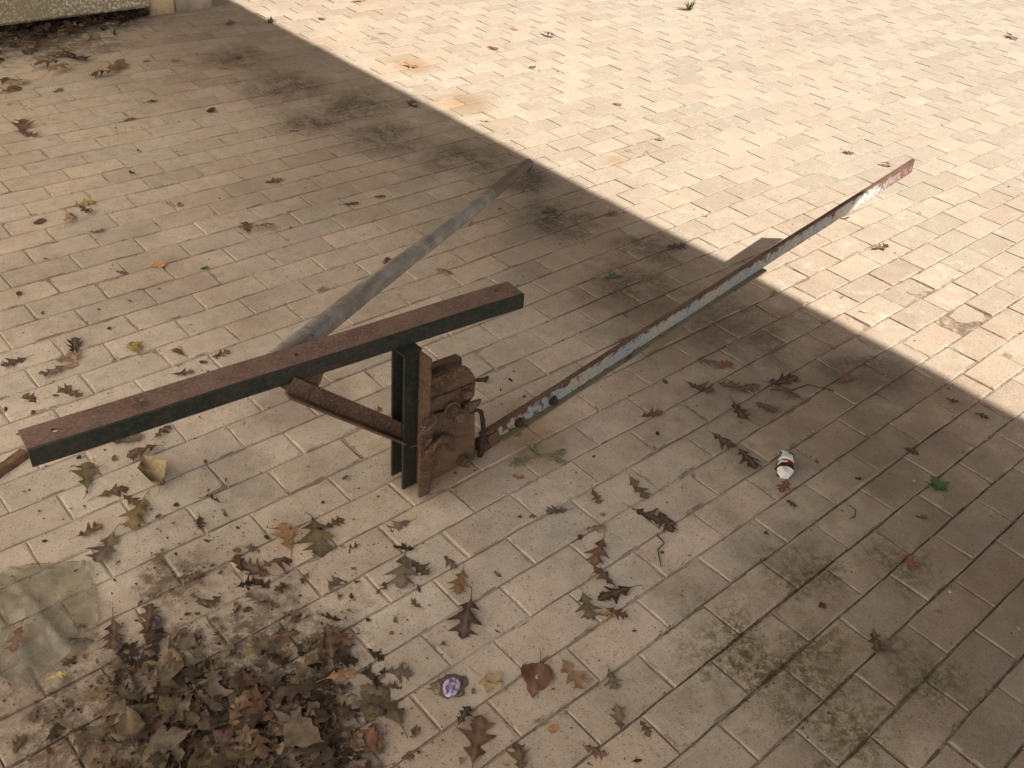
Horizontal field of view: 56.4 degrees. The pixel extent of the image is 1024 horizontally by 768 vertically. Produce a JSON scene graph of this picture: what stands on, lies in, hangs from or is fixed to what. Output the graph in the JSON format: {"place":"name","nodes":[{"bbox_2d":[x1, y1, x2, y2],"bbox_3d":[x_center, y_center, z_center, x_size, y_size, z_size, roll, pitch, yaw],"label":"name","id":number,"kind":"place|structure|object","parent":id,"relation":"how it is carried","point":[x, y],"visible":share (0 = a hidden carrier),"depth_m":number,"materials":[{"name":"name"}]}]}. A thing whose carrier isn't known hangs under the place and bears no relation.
{"place":"outdoors","nodes":[
{"label":"outdoors","id":0,"kind":"place"},
{"bbox_2d":[0,0,1023,767],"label":"pavement","id":1,"kind":"structure","parent":0,"point":[730,66],"depth_m":2.69,"materials":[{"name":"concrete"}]},
{"bbox_2d":[0,448,28,477],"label":"wood chip","id":2,"kind":"object","parent":1,"relation":"on","point":[14,460],"visible":0.96,"depth_m":2.17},
{"bbox_2d":[1,79,27,84],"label":"curled leaf","id":3,"kind":"object","parent":1,"relation":"on","point":[12,81],"visible":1,"depth_m":3.97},
{"bbox_2d":[5,620,26,652],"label":"oak leaf","id":4,"kind":"object","parent":1,"relation":"on","point":[16,638],"visible":1,"depth_m":1.77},
{"bbox_2d":[0,354,33,366],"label":"oak leaf","id":5,"kind":"object","parent":1,"relation":"on","point":[12,362],"visible":1,"depth_m":2.47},
{"bbox_2d":[11,117,34,130],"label":"curled leaf","id":6,"kind":"object","parent":1,"relation":"on","point":[22,124],"visible":1,"depth_m":3.64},
{"bbox_2d":[21,393,35,402],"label":"oak leaf","id":7,"kind":"object","parent":1,"relation":"on","point":[25,396],"visible":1,"depth_m":2.36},
{"bbox_2d":[0,560,90,671],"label":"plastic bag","id":8,"kind":"object","parent":1,"relation":"on","point":[54,631],"visible":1,"depth_m":1.78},
{"bbox_2d":[34,59,67,66],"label":"curled leaf","id":9,"kind":"object","parent":1,"relation":"on","point":[46,61],"visible":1,"depth_m":4.15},
{"bbox_2d":[38,362,72,376],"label":"oak leaf","id":10,"kind":"object","parent":1,"relation":"on","point":[50,371],"visible":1,"depth_m":2.45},
{"bbox_2d":[41,63,69,77],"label":"curled leaf","id":11,"kind":"object","parent":1,"relation":"on","point":[54,67],"visible":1,"depth_m":4.11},
{"bbox_2d":[47,670,67,678],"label":"curled leaf","id":12,"kind":"object","parent":1,"relation":"on","point":[63,672],"visible":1,"depth_m":1.73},
{"bbox_2d":[47,383,71,397],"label":"curled leaf","id":13,"kind":"object","parent":1,"relation":"on","point":[68,387],"visible":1,"depth_m":2.39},
{"bbox_2d":[48,697,73,714],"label":"oak leaf","id":14,"kind":"object","parent":1,"relation":"on","point":[61,705],"visible":1,"depth_m":1.69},
{"bbox_2d":[48,349,79,361],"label":"curled leaf","id":15,"kind":"object","parent":1,"relation":"on","point":[67,357],"visible":1,"depth_m":2.50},
{"bbox_2d":[59,386,82,396],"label":"curled leaf","id":16,"kind":"object","parent":1,"relation":"on","point":[74,392],"visible":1,"depth_m":2.38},
{"bbox_2d":[66,337,82,354],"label":"curled leaf","id":17,"kind":"object","parent":1,"relation":"on","point":[75,344],"visible":1,"depth_m":2.55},
{"bbox_2d":[0,0,149,25],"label":"concrete bench","id":18,"kind":"object","parent":1,"relation":"on","point":[17,11],"visible":0.81,"depth_m":4.51,"materials":[{"name":"concrete"}]},
{"bbox_2d":[0,10,150,60],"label":"leaf drift","id":19,"kind":"object","parent":1,"relation":"on","point":[96,19],"visible":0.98,"depth_m":4.52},
{"bbox_2d":[62,45,89,60],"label":"curled leaf","id":20,"kind":"object","parent":1,"relation":"on","point":[73,55],"visible":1,"depth_m":4.28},
{"bbox_2d":[64,198,94,207],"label":"oak leaf","id":21,"kind":"object","parent":1,"relation":"on","point":[83,202],"visible":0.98,"depth_m":3.19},
{"bbox_2d":[74,201,92,212],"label":"curled leaf","id":22,"kind":"object","parent":1,"relation":"on","point":[85,209],"visible":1,"depth_m":3.14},
{"bbox_2d":[70,521,101,538],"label":"curled leaf","id":23,"kind":"object","parent":1,"relation":"on","point":[95,526],"visible":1,"depth_m":2.03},
{"bbox_2d":[70,462,103,498],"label":"oak leaf","id":24,"kind":"object","parent":1,"relation":"on","point":[86,472],"visible":1,"depth_m":2.15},
{"bbox_2d":[86,523,120,561],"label":"curled leaf","id":25,"kind":"object","parent":1,"relation":"on","point":[110,540],"visible":1,"depth_m":1.98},
{"bbox_2d":[90,482,128,499],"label":"oak leaf","id":26,"kind":"object","parent":1,"relation":"on","point":[115,489],"visible":1,"depth_m":2.12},
{"bbox_2d":[98,607,127,650],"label":"oak leaf","id":27,"kind":"object","parent":1,"relation":"on","point":[113,635],"visible":1,"depth_m":1.81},
{"bbox_2d":[102,59,129,76],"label":"curled leaf","id":28,"kind":"object","parent":1,"relation":"on","point":[119,63],"visible":1,"depth_m":4.21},
{"bbox_2d":[113,433,142,443],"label":"curled leaf","id":29,"kind":"object","parent":1,"relation":"on","point":[136,437],"visible":0.6,"depth_m":2.27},
{"bbox_2d":[118,492,140,505],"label":"oak leaf","id":30,"kind":"object","parent":1,"relation":"on","point":[130,499],"visible":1,"depth_m":2.11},
{"bbox_2d":[118,489,150,530],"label":"oak leaf","id":31,"kind":"object","parent":1,"relation":"on","point":[134,520],"visible":1,"depth_m":2.06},
{"bbox_2d":[125,340,143,357],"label":"oak leaf","id":32,"kind":"object","parent":1,"relation":"on","point":[134,345],"visible":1,"depth_m":2.55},
{"bbox_2d":[126,445,163,460],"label":"curled leaf","id":33,"kind":"object","parent":1,"relation":"on","point":[132,453],"visible":1,"depth_m":2.22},
{"bbox_2d":[138,603,162,642],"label":"curled leaf","id":34,"kind":"object","parent":1,"relation":"on","point":[148,615],"visible":1,"depth_m":1.85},
{"bbox_2d":[137,454,165,490],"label":"crumpled leaf","id":35,"kind":"object","parent":1,"relation":"on","point":[151,469],"visible":1,"depth_m":2.16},
{"bbox_2d":[149,615,162,627],"bbox_3d":[-0.690,0.458,1.844,0.019,0.005,0.029,19,39,18],"label":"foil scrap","id":36,"kind":"object","parent":1,"relation":"on","point":[155,620],"visible":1,"depth_m":1.85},
{"bbox_2d":[150,262,164,267],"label":"round leaf","id":37,"kind":"object","parent":1,"relation":"on","point":[158,265],"visible":1,"depth_m":2.91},
{"bbox_2d":[151,425,171,440],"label":"curled leaf","id":38,"kind":"object","parent":1,"relation":"on","point":[163,430],"visible":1,"depth_m":2.29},
{"bbox_2d":[138,0,211,15],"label":"building","id":39,"kind":"structure","parent":1,"relation":"on","point":[158,7],"depth_m":4.92,"materials":[{"name":"yellow paint"}]},
{"bbox_2d":[165,368,192,374],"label":"curled leaf","id":40,"kind":"object","parent":1,"relation":"on","point":[189,371],"visible":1,"depth_m":2.49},
{"bbox_2d":[175,571,200,580],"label":"oak leaf","id":41,"kind":"object","parent":1,"relation":"on","point":[195,574],"visible":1,"depth_m":1.95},
{"bbox_2d":[210,349,229,357],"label":"curled leaf","id":42,"kind":"object","parent":1,"relation":"on","point":[221,354],"visible":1,"depth_m":2.57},
{"bbox_2d":[230,554,244,578],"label":"curled leaf","id":43,"kind":"object","parent":1,"relation":"on","point":[238,560],"visible":1,"depth_m":1.98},
{"bbox_2d":[3,490,474,767],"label":"leaf heap","id":44,"kind":"object","parent":1,"relation":"on","point":[250,703],"visible":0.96,"depth_m":1.71,"materials":[{"name":"plant"}]},
{"bbox_2d":[115,706,144,745],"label":"broad leaf","id":45,"kind":"object","parent":44,"relation":"on","point":[131,722],"visible":1,"depth_m":1.63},
{"bbox_2d":[135,727,190,752],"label":"broad leaf","id":46,"kind":"object","parent":44,"relation":"on","point":[162,740],"visible":1,"depth_m":1.61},
{"bbox_2d":[209,726,239,756],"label":"maple leaf","id":47,"kind":"object","parent":44,"relation":"on","point":[224,740],"visible":1,"depth_m":1.62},
{"bbox_2d":[234,714,257,743],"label":"maple leaf","id":48,"kind":"object","parent":44,"relation":"on","point":[244,733],"visible":1,"depth_m":1.63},
{"bbox_2d":[267,717,324,746],"bbox_3d":[-0.371,0.595,1.642,0.110,0.011,0.059,17,41,10],"label":"broad leaf","id":49,"kind":"object","parent":44,"relation":"on","point":[301,731],"visible":1,"depth_m":1.64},
{"bbox_2d":[312,624,343,670],"bbox_3d":[-0.340,0.498,1.827,0.062,0.009,0.102,-23,45,-33],"label":"oak leaf","id":50,"kind":"object","parent":44,"relation":"on","point":[331,648],"visible":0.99,"depth_m":1.83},
{"bbox_2d":[315,668,356,682],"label":"curled leaf","id":51,"kind":"object","parent":44,"relation":"on","point":[342,673],"visible":1,"depth_m":1.74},
{"bbox_2d":[322,619,355,647],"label":"oak leaf","id":52,"kind":"object","parent":44,"relation":"on","point":[346,640],"visible":1,"depth_m":1.84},
{"bbox_2d":[353,726,377,759],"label":"broad leaf","id":53,"kind":"object","parent":44,"relation":"on","point":[369,738],"visible":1,"depth_m":1.67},
{"bbox_2d":[239,221,253,232],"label":"oak leaf","id":54,"kind":"object","parent":1,"relation":"on","point":[246,225],"visible":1,"depth_m":3.15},
{"bbox_2d":[241,558,276,576],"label":"curled leaf","id":55,"kind":"object","parent":1,"relation":"on","point":[249,567],"visible":1,"depth_m":1.97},
{"bbox_2d":[246,223,273,229],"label":"curled leaf","id":56,"kind":"object","parent":1,"relation":"on","point":[262,224],"visible":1,"depth_m":3.14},
{"bbox_2d":[253,557,291,572],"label":"curled leaf","id":57,"kind":"object","parent":1,"relation":"on","point":[279,561],"visible":1,"depth_m":1.98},
{"bbox_2d":[262,627,299,642],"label":"curled leaf","id":58,"kind":"object","parent":1,"relation":"on","point":[285,634],"visible":1,"depth_m":1.83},
{"bbox_2d":[270,523,301,556],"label":"oak leaf","id":59,"kind":"object","parent":1,"relation":"on","point":[286,534],"visible":1,"depth_m":2.05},
{"bbox_2d":[291,512,335,556],"bbox_3d":[-0.433,0.321,2.063,0.098,0.014,0.146,-6,35,-16],"label":"oak leaf","id":60,"kind":"object","parent":1,"relation":"on","point":[316,536],"visible":1,"depth_m":2.05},
{"bbox_2d":[323,516,344,529],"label":"oak leaf","id":61,"kind":"object","parent":1,"relation":"on","point":[338,520],"visible":1,"depth_m":2.10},
{"bbox_2d":[363,685,407,738],"bbox_3d":[-0.215,0.591,1.729,0.094,0.008,0.133,-13,35,-31],"label":"oak leaf","id":62,"kind":"object","parent":1,"relation":"on","point":[395,713],"visible":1,"depth_m":1.74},
{"bbox_2d":[386,518,415,532],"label":"oak leaf","id":63,"kind":"object","parent":1,"relation":"on","point":[397,525],"visible":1,"depth_m":2.11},
{"bbox_2d":[384,542,418,588],"bbox_3d":[-0.220,0.383,2.012,0.070,0.008,0.124,16,38,14],"label":"oak leaf","id":64,"kind":"object","parent":1,"relation":"on","point":[400,580],"visible":1,"depth_m":1.99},
{"bbox_2d":[407,557,431,575],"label":"curled leaf","id":65,"kind":"object","parent":1,"relation":"on","point":[421,569],"visible":1,"depth_m":2.01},
{"bbox_2d":[438,673,467,698],"bbox_3d":[-0.110,0.562,1.784,0.059,0.013,0.056,-1,37,-9],"label":"purple cap","id":66,"kind":"object","parent":1,"relation":"on","point":[453,685],"visible":1,"depth_m":1.78,"materials":[{"name":"metal"}]},
{"bbox_2d":[448,563,470,594],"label":"oak leaf","id":67,"kind":"object","parent":1,"relation":"on","point":[459,582],"visible":1,"depth_m":1.99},
{"bbox_2d":[454,706,472,730],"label":"curled leaf","id":68,"kind":"object","parent":1,"relation":"on","point":[464,713],"visible":1,"depth_m":1.73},
{"bbox_2d":[446,587,481,638],"bbox_3d":[-0.091,0.456,1.923,0.072,0.014,0.132,5,39,5],"label":"oak leaf","id":69,"kind":"object","parent":1,"relation":"on","point":[465,616],"visible":1,"depth_m":1.90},
{"bbox_2d":[18,158,914,497],"bbox_3d":[-0.076,-0.445,2.812,2.851,0.414,1.264,-25,46,-34],"label":"steel frame","id":70,"kind":"object","parent":1,"relation":"on","point":[300,362],"visible":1,"depth_m":2.09,"materials":[{"name":"green paint"}]},
{"bbox_2d":[412,413,440,495],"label":"flakes","id":71,"kind":"object","parent":70,"relation":"attached to","point":[429,442],"visible":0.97,"depth_m":2.08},
{"bbox_2d":[457,715,496,767],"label":"oak leaf","id":72,"kind":"object","parent":1,"relation":"on","point":[477,737],"visible":1,"depth_m":1.70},
{"bbox_2d":[469,667,504,692],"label":"maple leaf","id":73,"kind":"object","parent":1,"relation":"on","point":[493,679],"visible":1,"depth_m":1.80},
{"bbox_2d":[0,9,1019,767],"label":"leaf crumbs","id":74,"kind":"object","parent":1,"relation":"on","point":[414,729],"visible":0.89,"depth_m":1.90,"materials":[{"name":"plant"}]},
{"bbox_2d":[0,0,1023,765],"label":"grit","id":75,"kind":"object","parent":1,"relation":"on","point":[562,340],"visible":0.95,"depth_m":3.01,"materials":[{"name":"brown soil"}]},
{"bbox_2d":[506,743,530,767],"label":"oak leaf","id":76,"kind":"object","parent":1,"relation":"on","point":[518,754],"visible":1,"depth_m":1.68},
{"bbox_2d":[520,648,553,697],"bbox_3d":[0.045,0.549,1.821,0.061,0.011,0.100,-10,39,-20],"label":"broad leaf","id":77,"kind":"object","parent":1,"relation":"on","point":[531,671],"visible":1,"depth_m":1.81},
{"bbox_2d":[509,444,566,468],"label":"leaf sprig","id":78,"kind":"object","parent":1,"relation":"on","point":[527,459],"visible":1,"depth_m":2.32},
{"bbox_2d":[535,206,556,214],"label":"oak leaf","id":79,"kind":"object","parent":1,"relation":"on","point":[548,209],"visible":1,"depth_m":3.42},
{"bbox_2d":[548,724,558,732],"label":"round leaf","id":80,"kind":"object","parent":1,"relation":"on","point":[553,728],"visible":1,"depth_m":1.73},
{"bbox_2d":[546,505,574,513],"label":"oak leaf","id":81,"kind":"object","parent":1,"relation":"on","point":[555,510],"visible":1,"depth_m":2.18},
{"bbox_2d":[560,655,593,688],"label":"curled leaf","id":82,"kind":"object","parent":1,"relation":"on","point":[580,681],"visible":1,"depth_m":1.82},
{"bbox_2d":[575,588,601,620],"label":"oak leaf","id":83,"kind":"object","parent":1,"relation":"on","point":[587,607],"visible":1,"depth_m":1.96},
{"bbox_2d":[575,525,605,532],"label":"curled leaf","id":84,"kind":"object","parent":1,"relation":"on","point":[596,527],"visible":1,"depth_m":2.14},
{"bbox_2d":[578,743,606,759],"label":"curled leaf","id":85,"kind":"object","parent":1,"relation":"on","point":[596,751],"visible":1,"depth_m":1.70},
{"bbox_2d":[584,529,608,565],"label":"oak leaf","id":86,"kind":"object","parent":1,"relation":"on","point":[594,559],"visible":1,"depth_m":2.08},
{"bbox_2d":[590,485,602,503],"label":"curled leaf","id":87,"kind":"object","parent":1,"relation":"on","point":[596,497],"visible":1,"depth_m":2.23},
{"bbox_2d":[593,610,615,616],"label":"curled leaf","id":88,"kind":"object","parent":1,"relation":"on","point":[606,613],"visible":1,"depth_m":1.94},
{"bbox_2d":[593,567,617,588],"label":"curled leaf","id":89,"kind":"object","parent":1,"relation":"on","point":[603,574],"visible":1,"depth_m":2.03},
{"bbox_2d":[603,272,621,278],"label":"oak leaf","id":90,"kind":"object","parent":1,"relation":"on","point":[613,275],"visible":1,"depth_m":3.07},
{"bbox_2d":[604,664,622,689],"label":"oak leaf","id":91,"kind":"object","parent":1,"relation":"on","point":[612,680],"visible":1,"depth_m":1.82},
{"bbox_2d":[601,606,627,619],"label":"oak leaf","id":92,"kind":"object","parent":1,"relation":"on","point":[618,613],"visible":1,"depth_m":1.95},
{"bbox_2d":[609,704,625,735],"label":"oak leaf","id":93,"kind":"object","parent":1,"relation":"on","point":[617,717],"visible":1,"depth_m":1.76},
{"bbox_2d":[597,585,642,603],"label":"oak leaf","id":94,"kind":"object","parent":1,"relation":"on","point":[614,594],"visible":1,"depth_m":2.00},
{"bbox_2d":[625,468,651,498],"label":"curled leaf","id":95,"kind":"object","parent":1,"relation":"on","point":[634,483],"visible":1,"depth_m":2.26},
{"bbox_2d":[623,503,663,524],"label":"curled leaf","id":96,"kind":"object","parent":1,"relation":"on","point":[650,515],"visible":1,"depth_m":2.20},
{"bbox_2d":[638,717,653,736],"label":"oak leaf","id":97,"kind":"object","parent":1,"relation":"on","point":[646,729],"visible":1,"depth_m":1.74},
{"bbox_2d":[641,407,662,416],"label":"curled leaf","id":98,"kind":"object","parent":1,"relation":"on","point":[655,413],"visible":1,"depth_m":2.51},
{"bbox_2d":[657,510,677,532],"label":"curled leaf","id":99,"kind":"object","parent":1,"relation":"on","point":[668,525],"visible":1,"depth_m":2.17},
{"bbox_2d":[659,243,685,249],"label":"curled leaf","id":100,"kind":"object","parent":1,"relation":"on","point":[678,246],"visible":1,"depth_m":3.26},
{"bbox_2d":[682,380,714,393],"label":"curled leaf","id":101,"kind":"object","parent":1,"relation":"on","point":[701,387],"visible":1,"depth_m":2.62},
{"bbox_2d":[687,358,717,365],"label":"curled leaf","id":102,"kind":"object","parent":1,"relation":"on","point":[706,361],"visible":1,"depth_m":2.71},
{"bbox_2d":[705,431,735,449],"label":"curled leaf","id":103,"kind":"object","parent":1,"relation":"on","point":[722,441],"visible":1,"depth_m":2.42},
{"bbox_2d":[715,359,733,368],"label":"oak leaf","id":104,"kind":"object","parent":1,"relation":"on","point":[724,364],"visible":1,"depth_m":2.72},
{"bbox_2d":[712,379,742,387],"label":"curled leaf","id":105,"kind":"object","parent":1,"relation":"on","point":[729,384],"visible":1,"depth_m":2.63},
{"bbox_2d":[730,396,750,418],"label":"curled leaf","id":106,"kind":"object","parent":1,"relation":"on","point":[741,414],"visible":1,"depth_m":2.54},
{"bbox_2d":[728,383,759,392],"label":"curled leaf","id":107,"kind":"object","parent":1,"relation":"on","point":[750,387],"visible":1,"depth_m":2.63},
{"bbox_2d":[735,445,760,469],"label":"curled leaf","id":108,"kind":"object","parent":1,"relation":"on","point":[752,463],"visible":1,"depth_m":2.36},
{"bbox_2d":[749,400,777,413],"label":"curled leaf","id":109,"kind":"object","parent":1,"relation":"on","point":[765,407],"visible":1,"depth_m":2.56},
{"bbox_2d":[763,372,797,385],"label":"curled leaf","id":110,"kind":"object","parent":1,"relation":"on","point":[783,380],"visible":1,"depth_m":2.68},
{"bbox_2d":[776,479,790,491],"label":"oak leaf","id":111,"kind":"object","parent":1,"relation":"on","point":[783,486],"visible":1,"depth_m":2.31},
{"bbox_2d":[769,386,799,399],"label":"curled leaf","id":112,"kind":"object","parent":1,"relation":"on","point":[787,391],"visible":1,"depth_m":2.62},
{"bbox_2d":[775,450,794,478],"bbox_3d":[0.681,0.193,2.370,0.044,0.028,0.106,17,38,15],"label":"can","id":113,"kind":"object","parent":1,"relation":"on","point":[785,466],"visible":1,"depth_m":2.35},
{"bbox_2d":[648,529,986,764],"bbox_3d":[0.673,0.521,1.952,0.704,0.012,0.587,-25,46,-34],"label":"moss","id":114,"kind":"object","parent":1,"relation":"on","point":[811,665],"visible":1,"depth_m":1.88,"materials":[{"name":"green plant"}]},
{"bbox_2d":[837,372,855,382],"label":"oak leaf","id":115,"kind":"object","parent":1,"relation":"on","point":[848,378],"visible":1,"depth_m":2.71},
{"bbox_2d":[868,619,885,652],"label":"curled leaf","id":116,"kind":"object","parent":1,"relation":"on","point":[875,641],"visible":1,"depth_m":1.94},
{"bbox_2d":[859,632,906,654],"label":"oak leaf","id":117,"kind":"object","parent":1,"relation":"on","point":[898,643],"visible":1,"depth_m":1.94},
{"bbox_2d":[903,548,918,567],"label":"oak leaf","id":118,"kind":"object","parent":1,"relation":"on","point":[911,561],"visible":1,"depth_m":2.14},
{"bbox_2d":[924,475,949,501],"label":"green leaf","id":119,"kind":"object","parent":1,"relation":"on","point":[937,484],"visible":1,"depth_m":2.36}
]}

